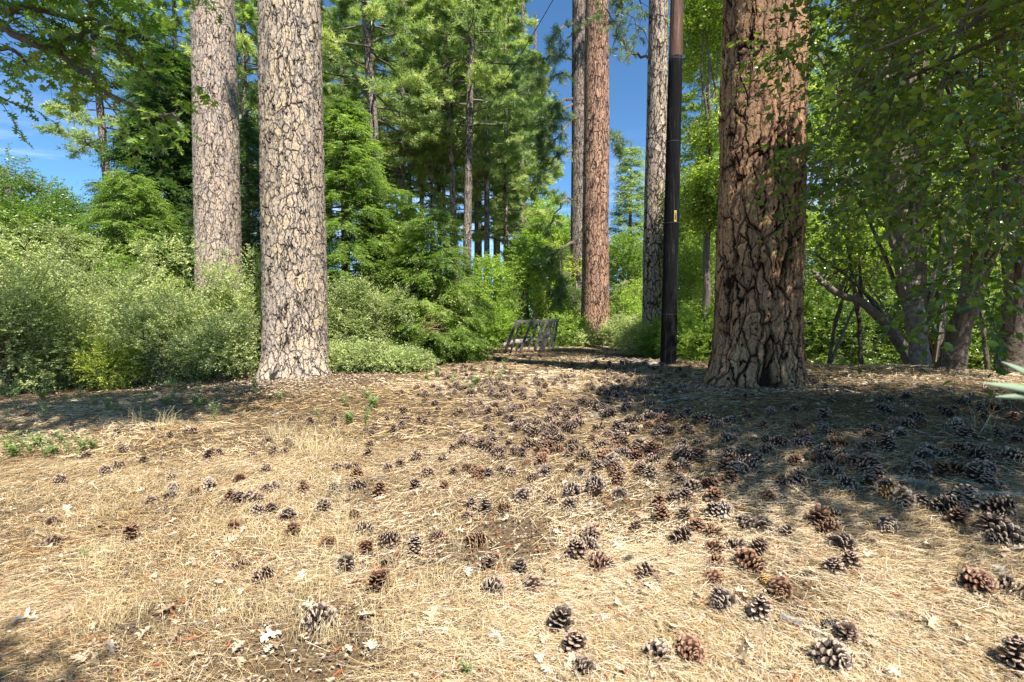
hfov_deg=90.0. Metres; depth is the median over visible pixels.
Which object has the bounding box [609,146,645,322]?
conical conifer
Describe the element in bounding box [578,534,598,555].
pine cone
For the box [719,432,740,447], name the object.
pine cone
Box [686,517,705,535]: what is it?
pine cone
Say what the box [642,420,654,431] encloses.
pine cone
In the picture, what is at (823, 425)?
pine cone
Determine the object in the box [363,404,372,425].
weed
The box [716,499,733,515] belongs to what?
pine cone
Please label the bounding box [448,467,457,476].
pine cone
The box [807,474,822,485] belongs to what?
pine cone
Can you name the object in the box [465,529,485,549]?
pine cone
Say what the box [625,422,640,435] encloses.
pine cone
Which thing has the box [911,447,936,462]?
pine cone
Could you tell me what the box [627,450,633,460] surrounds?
pine cone
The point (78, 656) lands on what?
dry leaf
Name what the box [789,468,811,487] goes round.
pine cone
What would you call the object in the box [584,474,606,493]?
pine cone
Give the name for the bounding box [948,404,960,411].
pine cone
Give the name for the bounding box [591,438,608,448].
pine cone
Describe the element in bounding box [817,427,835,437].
pine cone
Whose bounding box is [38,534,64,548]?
pine cone
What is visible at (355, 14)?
pine tree
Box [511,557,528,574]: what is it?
pine cone
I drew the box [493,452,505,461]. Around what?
pine cone
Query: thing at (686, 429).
pine cone
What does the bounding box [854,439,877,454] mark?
pine cone
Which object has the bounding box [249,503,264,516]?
pine cone
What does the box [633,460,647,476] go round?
pine cone
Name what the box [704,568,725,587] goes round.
pine cone
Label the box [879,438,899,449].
pine cone
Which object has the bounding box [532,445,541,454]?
pine cone
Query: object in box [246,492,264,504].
pine cone
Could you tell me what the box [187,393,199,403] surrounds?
weed
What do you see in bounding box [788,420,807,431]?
pine cone
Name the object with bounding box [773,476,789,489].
pine cone
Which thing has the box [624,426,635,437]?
pine cone
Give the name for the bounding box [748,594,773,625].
pine cone
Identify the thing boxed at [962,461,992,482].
pine cone
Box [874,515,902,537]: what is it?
pine cone
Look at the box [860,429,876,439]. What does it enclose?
pine cone
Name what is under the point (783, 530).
pine cone
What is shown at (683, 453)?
pine cone
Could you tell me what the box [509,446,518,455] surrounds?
pine cone
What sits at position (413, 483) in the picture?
pine cone
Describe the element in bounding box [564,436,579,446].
pine cone
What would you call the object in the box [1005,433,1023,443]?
pine cone
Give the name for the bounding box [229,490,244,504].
pine cone
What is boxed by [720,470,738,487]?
pine cone
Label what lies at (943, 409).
pine cone
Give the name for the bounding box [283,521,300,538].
pine cone
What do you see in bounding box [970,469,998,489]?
pine cone
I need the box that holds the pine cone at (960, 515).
[944,505,972,530]
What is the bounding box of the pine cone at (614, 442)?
[610,440,620,447]
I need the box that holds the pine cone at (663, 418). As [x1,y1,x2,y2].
[656,413,670,424]
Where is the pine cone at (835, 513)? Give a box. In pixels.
[821,506,842,521]
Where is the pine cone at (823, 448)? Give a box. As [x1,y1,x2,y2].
[814,443,834,455]
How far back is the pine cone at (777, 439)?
3.33 m
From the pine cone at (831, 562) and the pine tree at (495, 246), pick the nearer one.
the pine cone at (831, 562)
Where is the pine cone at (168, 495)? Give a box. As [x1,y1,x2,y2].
[161,490,179,500]
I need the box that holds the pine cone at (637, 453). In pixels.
[631,449,644,461]
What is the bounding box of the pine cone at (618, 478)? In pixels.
[611,470,626,485]
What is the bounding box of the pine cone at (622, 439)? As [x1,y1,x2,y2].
[617,434,628,446]
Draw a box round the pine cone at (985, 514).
[977,510,1009,519]
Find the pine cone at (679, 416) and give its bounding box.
[673,412,686,422]
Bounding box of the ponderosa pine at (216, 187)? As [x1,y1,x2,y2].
[190,0,242,368]
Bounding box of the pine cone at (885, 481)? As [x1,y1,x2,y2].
[875,477,897,490]
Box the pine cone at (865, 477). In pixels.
[858,472,878,490]
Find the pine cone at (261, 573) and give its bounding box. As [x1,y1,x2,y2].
[250,564,274,585]
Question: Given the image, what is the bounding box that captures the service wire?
[423,0,552,208]
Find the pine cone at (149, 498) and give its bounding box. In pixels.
[143,494,161,506]
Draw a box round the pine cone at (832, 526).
[814,518,840,538]
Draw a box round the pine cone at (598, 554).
[587,549,614,572]
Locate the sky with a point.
(628, 83)
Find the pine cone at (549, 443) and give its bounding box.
[543,439,554,448]
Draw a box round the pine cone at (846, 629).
[833,620,861,648]
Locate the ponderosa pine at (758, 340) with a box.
[701,0,809,389]
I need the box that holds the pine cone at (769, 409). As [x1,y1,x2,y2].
[764,406,777,415]
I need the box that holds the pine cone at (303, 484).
[297,480,310,493]
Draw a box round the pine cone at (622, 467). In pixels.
[615,464,626,478]
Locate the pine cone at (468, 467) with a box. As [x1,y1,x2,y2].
[462,463,472,471]
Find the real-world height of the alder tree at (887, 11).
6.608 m
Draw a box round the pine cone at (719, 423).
[711,420,723,428]
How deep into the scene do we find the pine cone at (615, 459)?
3.52 m
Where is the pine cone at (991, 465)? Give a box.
[975,458,999,473]
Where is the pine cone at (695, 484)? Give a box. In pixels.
[683,478,705,494]
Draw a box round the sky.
[0,0,1023,327]
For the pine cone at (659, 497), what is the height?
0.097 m
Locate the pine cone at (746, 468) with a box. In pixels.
[734,462,751,476]
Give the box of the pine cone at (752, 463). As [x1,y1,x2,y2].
[736,454,758,474]
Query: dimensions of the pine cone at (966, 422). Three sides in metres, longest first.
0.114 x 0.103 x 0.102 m
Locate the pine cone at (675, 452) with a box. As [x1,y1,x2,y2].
[672,445,680,457]
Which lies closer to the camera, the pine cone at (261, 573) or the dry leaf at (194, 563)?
the pine cone at (261, 573)
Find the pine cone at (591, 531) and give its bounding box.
[580,524,601,541]
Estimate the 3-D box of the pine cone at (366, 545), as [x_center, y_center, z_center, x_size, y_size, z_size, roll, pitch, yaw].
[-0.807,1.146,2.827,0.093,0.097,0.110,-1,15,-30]
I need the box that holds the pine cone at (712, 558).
[707,552,727,569]
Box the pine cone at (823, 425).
[816,422,831,432]
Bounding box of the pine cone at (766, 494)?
[759,488,777,504]
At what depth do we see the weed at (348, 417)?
6.12 m
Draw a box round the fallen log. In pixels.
[499,339,527,347]
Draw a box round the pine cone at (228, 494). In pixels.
[222,489,234,503]
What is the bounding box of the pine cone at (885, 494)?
[880,485,902,501]
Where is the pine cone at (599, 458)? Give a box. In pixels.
[590,457,603,465]
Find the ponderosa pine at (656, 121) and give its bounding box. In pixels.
[572,0,669,326]
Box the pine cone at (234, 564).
[230,558,250,572]
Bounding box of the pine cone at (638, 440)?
[630,438,645,452]
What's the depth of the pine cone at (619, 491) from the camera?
3.16 m
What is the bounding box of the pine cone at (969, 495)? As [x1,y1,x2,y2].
[950,483,985,515]
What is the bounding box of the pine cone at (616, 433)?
[611,429,624,442]
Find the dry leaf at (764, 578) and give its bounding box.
[759,573,770,587]
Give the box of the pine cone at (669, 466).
[663,460,676,473]
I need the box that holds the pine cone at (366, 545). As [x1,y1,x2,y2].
[357,539,373,556]
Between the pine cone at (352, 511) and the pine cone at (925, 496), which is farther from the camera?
the pine cone at (352, 511)
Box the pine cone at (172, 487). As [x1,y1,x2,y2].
[165,481,180,491]
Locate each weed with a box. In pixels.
[0,430,18,451]
[0,442,22,457]
[1,406,10,416]
[12,387,19,398]
[14,430,31,448]
[16,434,34,453]
[28,431,46,446]
[35,398,46,415]
[35,440,51,457]
[36,389,47,398]
[41,434,52,443]
[48,442,58,453]
[51,427,67,442]
[57,435,77,454]
[72,432,92,450]
[73,383,82,397]
[73,442,82,459]
[88,439,98,447]
[91,393,100,405]
[100,396,113,409]
[109,402,120,412]
[140,388,153,402]
[160,394,170,403]
[168,387,175,398]
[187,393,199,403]
[190,394,204,407]
[192,381,201,393]
[205,396,217,414]
[209,402,219,420]
[250,376,258,384]
[274,390,283,399]
[312,406,320,421]
[340,391,349,404]
[341,410,353,422]
[362,387,371,399]
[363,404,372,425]
[368,393,379,407]
[432,368,439,376]
[462,377,475,390]
[474,375,483,384]
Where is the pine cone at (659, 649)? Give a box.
[638,638,675,671]
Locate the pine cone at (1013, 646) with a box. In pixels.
[995,635,1023,680]
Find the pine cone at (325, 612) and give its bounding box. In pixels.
[301,601,338,634]
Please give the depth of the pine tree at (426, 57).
26.22 m
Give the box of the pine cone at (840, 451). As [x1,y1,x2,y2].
[834,448,851,456]
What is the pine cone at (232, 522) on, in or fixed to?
on the ground at (268, 665)
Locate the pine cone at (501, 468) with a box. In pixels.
[496,464,506,473]
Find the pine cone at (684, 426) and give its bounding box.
[679,423,694,431]
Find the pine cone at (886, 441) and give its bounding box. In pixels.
[878,432,898,453]
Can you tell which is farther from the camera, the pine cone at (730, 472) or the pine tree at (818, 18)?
the pine tree at (818, 18)
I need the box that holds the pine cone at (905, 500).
[889,484,916,509]
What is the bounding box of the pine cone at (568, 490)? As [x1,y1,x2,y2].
[562,481,583,498]
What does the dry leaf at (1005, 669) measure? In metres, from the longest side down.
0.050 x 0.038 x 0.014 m
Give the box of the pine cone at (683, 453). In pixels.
[673,444,694,462]
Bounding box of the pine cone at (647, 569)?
[631,561,659,583]
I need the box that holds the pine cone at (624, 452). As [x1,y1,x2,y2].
[618,446,630,456]
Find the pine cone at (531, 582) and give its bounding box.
[523,574,544,594]
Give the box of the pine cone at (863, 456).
[856,453,883,470]
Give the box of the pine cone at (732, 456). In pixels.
[722,451,736,460]
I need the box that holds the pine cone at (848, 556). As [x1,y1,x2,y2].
[841,550,866,573]
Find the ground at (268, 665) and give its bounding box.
[0,341,1023,681]
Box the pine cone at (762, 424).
[756,419,770,430]
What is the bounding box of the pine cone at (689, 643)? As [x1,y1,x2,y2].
[672,633,706,665]
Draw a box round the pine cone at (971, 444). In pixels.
[962,441,976,450]
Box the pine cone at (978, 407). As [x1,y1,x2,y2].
[973,402,990,414]
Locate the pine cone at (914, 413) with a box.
[906,410,924,418]
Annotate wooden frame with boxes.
[505,319,558,351]
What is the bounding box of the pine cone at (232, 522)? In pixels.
[225,517,242,532]
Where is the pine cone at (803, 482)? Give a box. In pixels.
[787,474,808,488]
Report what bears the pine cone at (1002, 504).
on the ground at (268, 665)
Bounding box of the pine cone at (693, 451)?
[687,447,697,458]
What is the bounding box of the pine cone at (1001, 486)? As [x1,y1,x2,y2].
[989,481,1010,490]
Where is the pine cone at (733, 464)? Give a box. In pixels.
[726,460,745,478]
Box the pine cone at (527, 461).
[522,458,531,465]
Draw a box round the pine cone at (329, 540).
[316,535,338,551]
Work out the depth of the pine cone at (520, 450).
4.23 m
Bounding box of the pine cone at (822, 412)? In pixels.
[815,408,832,421]
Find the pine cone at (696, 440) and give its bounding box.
[690,437,709,447]
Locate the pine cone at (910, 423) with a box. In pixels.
[897,417,916,428]
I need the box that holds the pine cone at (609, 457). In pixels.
[604,451,620,466]
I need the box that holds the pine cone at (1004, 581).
[994,572,1023,599]
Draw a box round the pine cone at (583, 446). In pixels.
[579,444,587,453]
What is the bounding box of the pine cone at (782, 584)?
[767,574,793,601]
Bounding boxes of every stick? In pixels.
[155,509,203,512]
[506,417,529,425]
[589,356,637,362]
[633,361,659,364]
[659,396,702,403]
[780,612,803,627]
[894,475,941,487]
[961,490,1023,496]
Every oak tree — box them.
[0,0,255,186]
[0,140,108,287]
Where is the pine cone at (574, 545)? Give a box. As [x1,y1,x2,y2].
[565,538,590,563]
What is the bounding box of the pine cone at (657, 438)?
[653,437,664,443]
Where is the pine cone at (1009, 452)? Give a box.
[994,446,1023,465]
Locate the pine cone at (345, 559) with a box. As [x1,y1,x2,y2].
[335,552,356,575]
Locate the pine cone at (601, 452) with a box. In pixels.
[595,448,611,459]
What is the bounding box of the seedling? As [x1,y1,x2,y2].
[457,657,474,676]
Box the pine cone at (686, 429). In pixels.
[682,428,696,435]
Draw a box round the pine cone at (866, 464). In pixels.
[855,460,875,473]
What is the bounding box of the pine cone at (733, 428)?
[728,425,739,433]
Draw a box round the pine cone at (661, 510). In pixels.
[653,504,672,525]
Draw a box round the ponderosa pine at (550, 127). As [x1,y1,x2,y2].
[504,0,635,321]
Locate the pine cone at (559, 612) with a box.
[547,602,576,635]
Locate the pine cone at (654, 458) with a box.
[645,452,662,463]
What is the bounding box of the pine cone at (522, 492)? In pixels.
[514,485,532,503]
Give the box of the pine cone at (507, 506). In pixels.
[497,502,512,514]
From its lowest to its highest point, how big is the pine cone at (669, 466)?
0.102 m
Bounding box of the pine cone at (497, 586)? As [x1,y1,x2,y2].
[481,575,506,599]
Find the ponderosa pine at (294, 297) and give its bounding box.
[254,0,332,381]
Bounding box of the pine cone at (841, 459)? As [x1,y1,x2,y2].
[834,453,852,469]
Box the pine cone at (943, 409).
[937,404,955,417]
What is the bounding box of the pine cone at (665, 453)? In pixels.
[656,446,668,456]
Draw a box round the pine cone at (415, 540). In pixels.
[406,534,423,555]
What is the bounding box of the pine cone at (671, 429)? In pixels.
[665,425,676,435]
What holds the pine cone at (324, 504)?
on the ground at (268, 665)
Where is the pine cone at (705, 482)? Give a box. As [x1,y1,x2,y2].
[700,476,722,491]
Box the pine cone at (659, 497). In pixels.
[651,494,667,506]
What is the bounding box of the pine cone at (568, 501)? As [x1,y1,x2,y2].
[561,496,578,512]
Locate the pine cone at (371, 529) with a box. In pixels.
[355,520,376,536]
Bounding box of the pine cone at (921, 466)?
[906,460,932,478]
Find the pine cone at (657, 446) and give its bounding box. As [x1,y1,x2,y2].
[653,442,666,454]
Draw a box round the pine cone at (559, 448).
[550,443,564,454]
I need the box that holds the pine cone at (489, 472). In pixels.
[482,467,494,479]
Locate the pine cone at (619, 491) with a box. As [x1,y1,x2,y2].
[610,486,629,500]
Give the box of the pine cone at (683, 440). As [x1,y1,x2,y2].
[677,437,688,444]
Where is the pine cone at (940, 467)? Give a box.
[932,460,952,477]
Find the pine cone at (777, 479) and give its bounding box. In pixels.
[773,474,798,489]
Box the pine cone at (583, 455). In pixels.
[575,448,592,461]
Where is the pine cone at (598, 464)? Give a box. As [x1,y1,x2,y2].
[591,459,604,475]
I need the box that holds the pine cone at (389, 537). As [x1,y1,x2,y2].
[378,529,401,547]
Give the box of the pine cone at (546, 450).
[539,447,549,455]
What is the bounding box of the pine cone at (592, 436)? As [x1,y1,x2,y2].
[587,433,596,443]
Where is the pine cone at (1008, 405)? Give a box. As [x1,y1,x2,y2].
[1001,399,1015,409]
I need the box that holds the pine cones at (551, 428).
[23,348,1020,484]
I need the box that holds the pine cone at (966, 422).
[951,415,969,425]
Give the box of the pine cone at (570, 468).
[564,462,575,472]
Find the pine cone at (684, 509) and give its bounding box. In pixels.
[678,504,693,520]
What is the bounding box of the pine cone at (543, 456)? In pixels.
[536,452,548,463]
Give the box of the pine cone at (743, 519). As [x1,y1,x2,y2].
[733,512,754,531]
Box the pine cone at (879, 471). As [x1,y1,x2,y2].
[864,465,887,479]
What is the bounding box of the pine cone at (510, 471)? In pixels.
[505,466,517,477]
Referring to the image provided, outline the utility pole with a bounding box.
[660,0,682,364]
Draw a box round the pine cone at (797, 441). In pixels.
[791,437,806,447]
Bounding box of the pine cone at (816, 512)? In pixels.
[806,503,831,526]
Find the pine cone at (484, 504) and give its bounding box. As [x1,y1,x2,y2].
[477,499,492,514]
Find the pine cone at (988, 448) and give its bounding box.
[975,442,993,454]
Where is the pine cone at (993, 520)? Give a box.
[976,512,1012,534]
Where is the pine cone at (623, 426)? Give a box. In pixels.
[619,423,628,434]
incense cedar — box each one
[39,168,193,336]
[68,41,257,303]
[164,116,260,353]
[247,95,425,346]
[347,188,459,358]
[377,208,498,364]
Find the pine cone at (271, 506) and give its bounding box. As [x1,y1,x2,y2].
[263,502,280,515]
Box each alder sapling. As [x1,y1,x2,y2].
[809,159,875,364]
[820,226,894,363]
[927,167,980,364]
[927,207,1001,370]
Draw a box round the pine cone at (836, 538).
[825,531,859,554]
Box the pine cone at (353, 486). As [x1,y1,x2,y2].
[348,478,366,491]
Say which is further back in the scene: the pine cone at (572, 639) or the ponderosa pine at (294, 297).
the ponderosa pine at (294, 297)
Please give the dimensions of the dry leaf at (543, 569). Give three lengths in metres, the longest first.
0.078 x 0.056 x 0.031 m
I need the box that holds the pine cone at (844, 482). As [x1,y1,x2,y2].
[836,474,858,490]
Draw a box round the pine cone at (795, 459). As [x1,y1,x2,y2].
[787,454,804,467]
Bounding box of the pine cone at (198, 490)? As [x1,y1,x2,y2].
[184,486,203,496]
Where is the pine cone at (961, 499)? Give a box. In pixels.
[943,488,971,512]
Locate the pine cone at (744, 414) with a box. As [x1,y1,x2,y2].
[738,408,753,421]
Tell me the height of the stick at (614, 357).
0.238 m
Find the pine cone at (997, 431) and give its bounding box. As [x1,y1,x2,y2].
[990,426,1005,440]
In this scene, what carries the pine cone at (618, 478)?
on the ground at (268, 665)
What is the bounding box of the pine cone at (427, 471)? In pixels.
[420,466,435,478]
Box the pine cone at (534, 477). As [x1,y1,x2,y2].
[524,473,538,483]
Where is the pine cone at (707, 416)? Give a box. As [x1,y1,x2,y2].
[699,410,714,425]
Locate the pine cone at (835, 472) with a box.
[819,462,843,478]
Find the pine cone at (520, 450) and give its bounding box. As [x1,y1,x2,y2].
[516,446,527,457]
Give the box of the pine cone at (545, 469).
[538,464,550,477]
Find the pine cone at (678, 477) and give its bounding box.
[673,471,685,485]
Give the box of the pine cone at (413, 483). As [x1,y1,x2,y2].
[408,477,422,491]
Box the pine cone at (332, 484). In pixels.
[328,482,338,493]
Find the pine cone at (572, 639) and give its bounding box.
[559,630,590,659]
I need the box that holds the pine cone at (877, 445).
[863,437,879,449]
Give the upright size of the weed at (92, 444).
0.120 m
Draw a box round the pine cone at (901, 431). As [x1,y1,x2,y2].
[890,426,910,439]
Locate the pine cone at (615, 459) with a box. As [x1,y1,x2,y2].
[608,457,622,466]
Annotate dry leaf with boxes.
[13,607,38,620]
[39,564,52,573]
[53,610,72,618]
[62,504,72,512]
[63,601,81,612]
[70,648,89,663]
[92,639,101,646]
[106,639,118,655]
[137,625,151,639]
[157,602,174,612]
[165,626,178,645]
[188,649,206,655]
[191,560,204,565]
[236,657,245,668]
[260,626,283,642]
[267,638,284,648]
[295,569,307,579]
[303,598,314,607]
[316,638,332,644]
[357,610,377,615]
[362,637,377,648]
[423,603,439,623]
[463,567,472,575]
[487,615,497,628]
[489,628,500,636]
[497,637,505,649]
[527,628,540,640]
[533,645,549,661]
[539,567,548,576]
[539,631,552,641]
[564,651,575,672]
[573,610,584,617]
[612,539,624,549]
[631,584,642,594]
[636,511,646,519]
[719,512,731,518]
[731,640,748,660]
[741,635,755,647]
[748,626,767,645]
[759,573,770,587]
[759,659,770,671]
[785,493,794,500]
[807,625,827,635]
[860,507,876,513]
[863,549,875,555]
[863,628,881,636]
[925,611,940,629]
[964,634,977,640]
[990,605,1014,620]
[991,563,1007,573]
[997,594,1007,605]
[998,666,1009,671]
[1011,543,1023,548]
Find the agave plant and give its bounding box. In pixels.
[982,362,1023,400]
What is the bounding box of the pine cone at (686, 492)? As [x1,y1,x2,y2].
[675,487,694,503]
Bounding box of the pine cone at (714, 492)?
[704,486,723,502]
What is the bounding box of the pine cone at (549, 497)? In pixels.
[542,494,556,505]
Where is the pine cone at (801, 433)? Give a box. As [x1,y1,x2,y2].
[791,429,810,441]
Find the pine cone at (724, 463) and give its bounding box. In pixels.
[716,457,730,472]
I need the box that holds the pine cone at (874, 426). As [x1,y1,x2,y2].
[869,422,883,433]
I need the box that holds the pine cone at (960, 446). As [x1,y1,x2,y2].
[946,442,967,455]
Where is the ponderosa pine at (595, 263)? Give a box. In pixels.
[580,0,609,345]
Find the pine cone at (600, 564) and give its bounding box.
[587,556,611,575]
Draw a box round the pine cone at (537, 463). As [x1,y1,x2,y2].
[534,460,544,465]
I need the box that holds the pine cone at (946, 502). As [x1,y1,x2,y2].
[928,493,961,515]
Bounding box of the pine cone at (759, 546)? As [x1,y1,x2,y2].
[747,538,769,557]
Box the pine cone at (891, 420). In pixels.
[884,416,900,427]
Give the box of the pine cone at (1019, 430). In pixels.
[1009,427,1023,433]
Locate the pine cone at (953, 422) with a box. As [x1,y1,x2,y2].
[946,416,966,429]
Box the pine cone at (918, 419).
[913,416,929,424]
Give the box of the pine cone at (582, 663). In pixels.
[570,653,596,679]
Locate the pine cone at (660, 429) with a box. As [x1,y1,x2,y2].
[653,422,667,436]
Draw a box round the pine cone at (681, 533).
[668,526,692,547]
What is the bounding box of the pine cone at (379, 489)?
[371,481,385,497]
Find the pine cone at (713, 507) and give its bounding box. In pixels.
[705,501,721,521]
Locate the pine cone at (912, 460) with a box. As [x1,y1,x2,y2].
[907,458,922,467]
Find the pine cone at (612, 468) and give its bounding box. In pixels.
[608,461,625,476]
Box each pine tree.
[29,0,165,179]
[86,0,190,155]
[162,9,255,233]
[177,0,258,243]
[236,0,330,230]
[239,27,347,175]
[239,57,339,217]
[256,0,367,149]
[321,0,440,278]
[322,0,394,269]
[332,0,429,258]
[334,0,458,224]
[370,0,477,261]
[377,1,455,201]
[383,16,473,262]
[384,0,482,251]
[400,0,501,291]
[402,0,547,298]
[407,0,483,306]
[412,43,482,307]
[424,18,519,296]
[438,0,535,293]
[445,1,521,280]
[457,7,562,342]
[457,18,541,297]
[489,0,556,290]
[490,2,560,319]
[490,13,567,327]
[490,16,513,291]
[679,26,720,295]
[807,7,852,190]
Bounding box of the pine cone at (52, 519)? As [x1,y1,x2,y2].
[41,515,63,526]
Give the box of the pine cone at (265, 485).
[260,482,273,493]
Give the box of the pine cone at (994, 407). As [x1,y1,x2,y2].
[984,401,1003,412]
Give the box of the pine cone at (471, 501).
[464,496,477,510]
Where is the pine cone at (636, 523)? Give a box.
[630,519,642,531]
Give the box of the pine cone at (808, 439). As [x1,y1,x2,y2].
[801,436,815,450]
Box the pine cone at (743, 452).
[737,446,751,459]
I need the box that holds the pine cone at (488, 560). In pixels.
[479,553,497,573]
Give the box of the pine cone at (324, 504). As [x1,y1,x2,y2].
[316,498,331,512]
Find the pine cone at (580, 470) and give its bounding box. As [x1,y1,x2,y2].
[574,466,587,477]
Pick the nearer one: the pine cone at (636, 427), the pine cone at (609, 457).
the pine cone at (609, 457)
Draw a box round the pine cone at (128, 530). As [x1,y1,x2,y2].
[120,523,143,544]
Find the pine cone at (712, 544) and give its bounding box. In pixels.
[705,540,726,556]
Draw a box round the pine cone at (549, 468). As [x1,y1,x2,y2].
[543,462,552,472]
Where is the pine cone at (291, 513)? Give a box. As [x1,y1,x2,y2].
[278,507,297,522]
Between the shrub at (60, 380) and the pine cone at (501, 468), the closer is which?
the pine cone at (501, 468)
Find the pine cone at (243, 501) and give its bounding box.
[241,490,257,504]
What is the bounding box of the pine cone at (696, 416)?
[690,412,704,424]
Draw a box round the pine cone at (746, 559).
[734,546,765,575]
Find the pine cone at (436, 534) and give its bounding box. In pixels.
[430,529,445,540]
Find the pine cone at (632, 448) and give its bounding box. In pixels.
[630,443,644,452]
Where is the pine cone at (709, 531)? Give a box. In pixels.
[701,522,727,540]
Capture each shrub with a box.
[0,217,107,291]
[0,227,99,395]
[0,264,119,375]
[0,301,129,388]
[32,230,200,380]
[66,319,151,391]
[87,287,228,386]
[99,232,256,379]
[155,305,261,381]
[193,243,261,376]
[325,336,397,373]
[327,271,398,346]
[349,281,421,357]
[364,338,441,374]
[470,295,520,350]
[572,324,603,346]
[597,311,640,348]
[616,317,659,356]
[632,314,681,358]
[652,296,713,359]
[676,316,713,361]
[803,273,880,364]
[837,272,908,365]
[880,277,992,369]
[929,282,1001,370]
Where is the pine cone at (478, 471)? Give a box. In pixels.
[472,465,484,479]
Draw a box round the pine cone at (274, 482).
[269,480,280,491]
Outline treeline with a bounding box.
[21,220,893,348]
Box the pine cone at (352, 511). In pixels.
[347,509,360,520]
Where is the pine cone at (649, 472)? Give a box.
[642,464,658,480]
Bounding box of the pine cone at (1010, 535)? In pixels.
[983,521,1023,550]
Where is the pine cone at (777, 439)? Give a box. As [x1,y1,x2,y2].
[768,434,790,449]
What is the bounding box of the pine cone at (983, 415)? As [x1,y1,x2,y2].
[975,413,990,421]
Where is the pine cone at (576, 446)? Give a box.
[568,443,578,450]
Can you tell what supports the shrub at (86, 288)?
on the ground at (268, 665)
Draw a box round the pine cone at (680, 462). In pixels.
[673,457,692,474]
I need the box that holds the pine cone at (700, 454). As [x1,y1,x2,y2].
[692,446,707,462]
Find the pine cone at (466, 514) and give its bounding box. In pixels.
[460,509,475,522]
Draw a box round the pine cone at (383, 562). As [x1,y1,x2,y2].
[377,554,399,570]
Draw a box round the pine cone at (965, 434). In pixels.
[952,425,979,441]
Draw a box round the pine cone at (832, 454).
[821,450,838,463]
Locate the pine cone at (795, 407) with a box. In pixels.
[787,404,803,412]
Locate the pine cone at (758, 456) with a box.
[749,450,765,463]
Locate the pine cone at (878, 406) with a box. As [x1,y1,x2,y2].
[875,402,896,414]
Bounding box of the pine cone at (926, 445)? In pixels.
[916,442,938,454]
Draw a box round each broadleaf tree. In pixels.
[452,249,523,347]
[492,234,577,346]
[505,194,570,295]
[528,233,581,332]
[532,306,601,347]
[609,227,642,340]
[653,151,718,320]
[658,0,722,321]
[803,18,903,363]
[824,26,977,360]
[888,7,1023,364]
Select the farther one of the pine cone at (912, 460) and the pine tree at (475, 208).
the pine tree at (475, 208)
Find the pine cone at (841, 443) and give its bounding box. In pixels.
[825,435,848,449]
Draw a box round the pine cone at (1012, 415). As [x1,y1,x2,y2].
[1005,411,1020,421]
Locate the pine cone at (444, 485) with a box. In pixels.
[439,480,449,491]
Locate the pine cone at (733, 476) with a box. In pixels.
[725,473,740,484]
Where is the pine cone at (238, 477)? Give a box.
[232,473,246,483]
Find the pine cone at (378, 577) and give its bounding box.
[366,567,392,597]
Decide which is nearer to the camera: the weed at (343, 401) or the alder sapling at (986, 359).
the weed at (343, 401)
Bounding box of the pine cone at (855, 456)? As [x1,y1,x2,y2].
[848,453,860,469]
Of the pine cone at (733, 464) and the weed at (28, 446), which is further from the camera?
the weed at (28, 446)
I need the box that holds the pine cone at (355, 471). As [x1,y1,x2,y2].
[350,467,364,479]
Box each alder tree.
[719,0,1023,395]
[803,209,929,364]
[806,0,1022,365]
[814,0,1023,371]
[923,14,1023,371]
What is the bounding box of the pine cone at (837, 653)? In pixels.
[809,636,854,674]
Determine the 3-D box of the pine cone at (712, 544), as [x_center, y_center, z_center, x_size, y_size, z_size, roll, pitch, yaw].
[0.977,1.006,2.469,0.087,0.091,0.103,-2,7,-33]
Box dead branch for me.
[416,310,450,336]
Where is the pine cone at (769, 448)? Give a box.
[756,442,776,454]
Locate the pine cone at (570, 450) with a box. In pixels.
[564,443,575,458]
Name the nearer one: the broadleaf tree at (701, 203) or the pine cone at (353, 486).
the pine cone at (353, 486)
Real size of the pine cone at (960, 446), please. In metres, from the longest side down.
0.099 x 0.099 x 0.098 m
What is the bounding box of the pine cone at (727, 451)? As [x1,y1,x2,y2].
[721,447,737,460]
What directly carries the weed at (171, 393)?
on the ground at (268, 665)
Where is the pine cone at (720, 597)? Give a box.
[708,585,737,614]
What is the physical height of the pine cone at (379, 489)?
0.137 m
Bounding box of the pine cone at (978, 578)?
[957,566,998,596]
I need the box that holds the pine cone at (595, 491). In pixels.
[588,482,602,498]
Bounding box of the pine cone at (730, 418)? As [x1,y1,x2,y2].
[722,415,736,426]
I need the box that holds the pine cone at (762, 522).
[749,514,775,537]
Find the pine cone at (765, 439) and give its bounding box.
[759,435,771,445]
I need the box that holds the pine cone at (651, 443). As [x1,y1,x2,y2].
[642,440,655,453]
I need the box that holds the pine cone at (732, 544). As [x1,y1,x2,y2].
[724,536,747,552]
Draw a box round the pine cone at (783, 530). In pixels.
[776,523,796,541]
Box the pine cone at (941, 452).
[936,449,962,462]
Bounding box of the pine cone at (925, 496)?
[914,493,934,509]
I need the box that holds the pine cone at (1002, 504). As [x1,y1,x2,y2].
[978,492,1018,516]
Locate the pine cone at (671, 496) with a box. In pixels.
[664,491,677,503]
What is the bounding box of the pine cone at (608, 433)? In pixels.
[603,429,612,437]
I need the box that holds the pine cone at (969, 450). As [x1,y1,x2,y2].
[964,446,992,461]
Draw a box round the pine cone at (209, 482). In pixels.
[200,476,216,491]
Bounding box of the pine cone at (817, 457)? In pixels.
[809,451,824,465]
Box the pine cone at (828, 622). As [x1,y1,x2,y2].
[820,618,844,626]
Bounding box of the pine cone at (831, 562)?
[821,556,848,577]
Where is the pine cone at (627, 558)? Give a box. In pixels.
[624,554,633,561]
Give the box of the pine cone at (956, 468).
[943,461,968,476]

